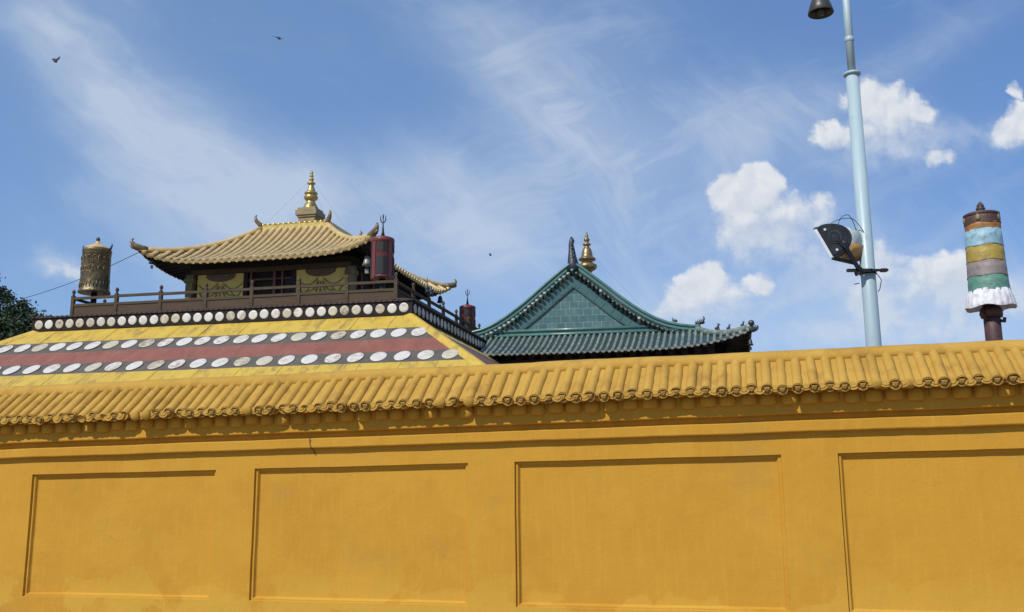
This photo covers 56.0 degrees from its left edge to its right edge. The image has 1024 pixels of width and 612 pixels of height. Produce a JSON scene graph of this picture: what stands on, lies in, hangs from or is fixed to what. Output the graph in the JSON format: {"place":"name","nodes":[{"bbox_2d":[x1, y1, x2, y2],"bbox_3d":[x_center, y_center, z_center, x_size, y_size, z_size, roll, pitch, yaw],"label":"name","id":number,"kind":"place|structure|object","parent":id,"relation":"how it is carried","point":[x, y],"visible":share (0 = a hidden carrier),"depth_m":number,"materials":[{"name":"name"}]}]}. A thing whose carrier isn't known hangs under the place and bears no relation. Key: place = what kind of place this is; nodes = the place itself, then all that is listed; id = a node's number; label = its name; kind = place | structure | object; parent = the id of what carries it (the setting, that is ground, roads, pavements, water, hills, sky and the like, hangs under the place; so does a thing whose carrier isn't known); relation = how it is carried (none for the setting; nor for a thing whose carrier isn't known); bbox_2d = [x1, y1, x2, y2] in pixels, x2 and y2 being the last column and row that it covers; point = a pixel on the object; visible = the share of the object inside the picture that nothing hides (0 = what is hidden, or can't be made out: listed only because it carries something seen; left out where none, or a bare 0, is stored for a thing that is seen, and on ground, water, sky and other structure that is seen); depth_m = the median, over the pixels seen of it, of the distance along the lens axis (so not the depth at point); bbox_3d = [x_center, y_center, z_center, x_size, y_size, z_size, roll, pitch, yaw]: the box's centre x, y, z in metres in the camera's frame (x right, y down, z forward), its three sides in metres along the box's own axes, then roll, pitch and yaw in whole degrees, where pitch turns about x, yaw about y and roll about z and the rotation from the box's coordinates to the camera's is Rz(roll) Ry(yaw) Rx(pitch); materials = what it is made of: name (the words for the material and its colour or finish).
{"place":"outdoors","nodes":[
{"label":"outdoors","id":0,"kind":"place"},
{"bbox_2d":[0,272,499,386],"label":"temple building","id":1,"kind":"structure","parent":0,"point":[347,329],"depth_m":38.40,"materials":[{"name":"yellow paint"}]},
{"bbox_2d":[77,237,112,302],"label":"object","id":2,"kind":"object","parent":1,"relation":"on","point":[95,269],"visible":0.98,"depth_m":43.08,"materials":[{"name":"gold metal"}]},
{"bbox_2d":[130,171,456,299],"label":"rooftop pavilion","id":3,"kind":"structure","parent":1,"relation":"on","point":[312,246],"depth_m":45.08,"materials":[{"name":"gold metal"}]},
{"bbox_2d":[23,252,138,298],"bbox_3d":[-22.789,-1.445,50.354,0.029,0.282,16.544,10,-15,-44],"label":"cable","id":4,"kind":"object","parent":3,"relation":"attached to","point":[78,279],"visible":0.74,"depth_m":51.13,"materials":[{"name":"metal"}]},
{"bbox_2d":[149,258,155,268],"bbox_3d":[-16.682,-2.129,44.639,0.323,0.817,0.323,0,-11,0],"label":"wind bell","id":5,"kind":"object","parent":3,"relation":"hanging from","point":[152,261],"visible":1,"depth_m":44.56,"materials":[{"name":"metal"}]},
{"bbox_2d":[362,248,369,272],"bbox_3d":[-6.449,-2.015,42.792,0.459,1.161,0.459,0,-11,0],"label":"wind bell","id":6,"kind":"object","parent":3,"relation":"hanging from","point":[366,262],"visible":0.9,"depth_m":42.69,"materials":[{"name":"metal"}]},
{"bbox_2d":[437,296,442,305],"bbox_3d":[-3.898,-0.366,52.234,0.374,0.946,0.374,0,-11,0],"label":"wind bell","id":7,"kind":"object","parent":3,"relation":"hanging from","point":[440,300],"visible":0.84,"depth_m":52.14,"materials":[{"name":"metal"}]},
{"bbox_2d":[370,214,394,288],"bbox_3d":[-5.595,-2.132,41.597,1.049,3.860,1.049,-3,-11,11],"label":"victory banner","id":8,"kind":"object","parent":1,"relation":"on","point":[382,258],"visible":0.96,"depth_m":41.20,"materials":[{"name":"red metal"}]},
{"bbox_2d":[459,289,475,330],"bbox_3d":[-2.491,0.733,53.808,0.944,3.474,0.944,-3,-11,11],"label":"victory banner","id":9,"kind":"object","parent":1,"relation":"on","point":[467,310],"visible":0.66,"depth_m":53.49,"materials":[{"name":"red fabric"}]},
{"bbox_2d":[0,339,1023,611],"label":"perimeter wall","id":10,"kind":"structure","parent":0,"point":[868,479],"depth_m":9.76,"materials":[{"name":"paint"}]},
{"bbox_2d":[0,0,1023,351],"label":"sky","id":11,"kind":"structure","parent":0,"point":[699,148],"materials":[{"name":"blue"}]},
{"label":"ground","id":12,"kind":"structure","parent":0,"visible":0},
{"bbox_2d":[0,273,17,318],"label":"broadleaf tree","id":13,"kind":"object","parent":12,"relation":"on","point":[6,297],"visible":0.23,"depth_m":66.27,"materials":[{"name":"green plant"}]},
{"bbox_2d":[0,297,50,340],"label":"broadleaf tree","id":14,"kind":"object","parent":12,"relation":"on","point":[17,322],"visible":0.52,"depth_m":62.35,"materials":[{"name":"green plant"}]},
{"bbox_2d":[472,231,758,363],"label":"green roofed temple","id":15,"kind":"structure","parent":12,"relation":"on","point":[573,309],"depth_m":48.42,"materials":[{"name":"tile"}]},
{"bbox_2d":[747,339,752,349],"bbox_3d":[11.037,1.674,44.585,0.289,0.731,0.289,0,-11,0],"label":"wind bell","id":16,"kind":"object","parent":15,"relation":"hanging from","point":[750,343],"visible":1,"depth_m":44.52,"materials":[{"name":"metal"}]},
{"bbox_2d":[808,0,881,346],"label":"lamp post","id":17,"kind":"object","parent":12,"relation":"on","point":[820,9],"visible":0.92,"depth_m":13.53,"materials":[{"name":"white metal"}]},
{"bbox_2d":[813,214,888,291],"bbox_3d":[4.606,-0.720,13.323,1.027,1.079,0.452,2,-11,-11],"label":"floodlight","id":18,"kind":"object","parent":17,"relation":"attached to","point":[841,243],"visible":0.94,"depth_m":13.15,"materials":[{"name":"black plastic"}]},
{"bbox_2d":[963,202,1017,340],"bbox_3d":[7.605,1.339,15.012,0.750,6.165,0.750,0,-11,0],"label":"striped banner","id":19,"kind":"object","parent":12,"relation":"on","point":[990,298],"visible":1,"depth_m":15.18,"materials":[{"name":"multicolored striped fabric"},{"name":"white fabric"},{"name":"maroon metal"}]}
]}

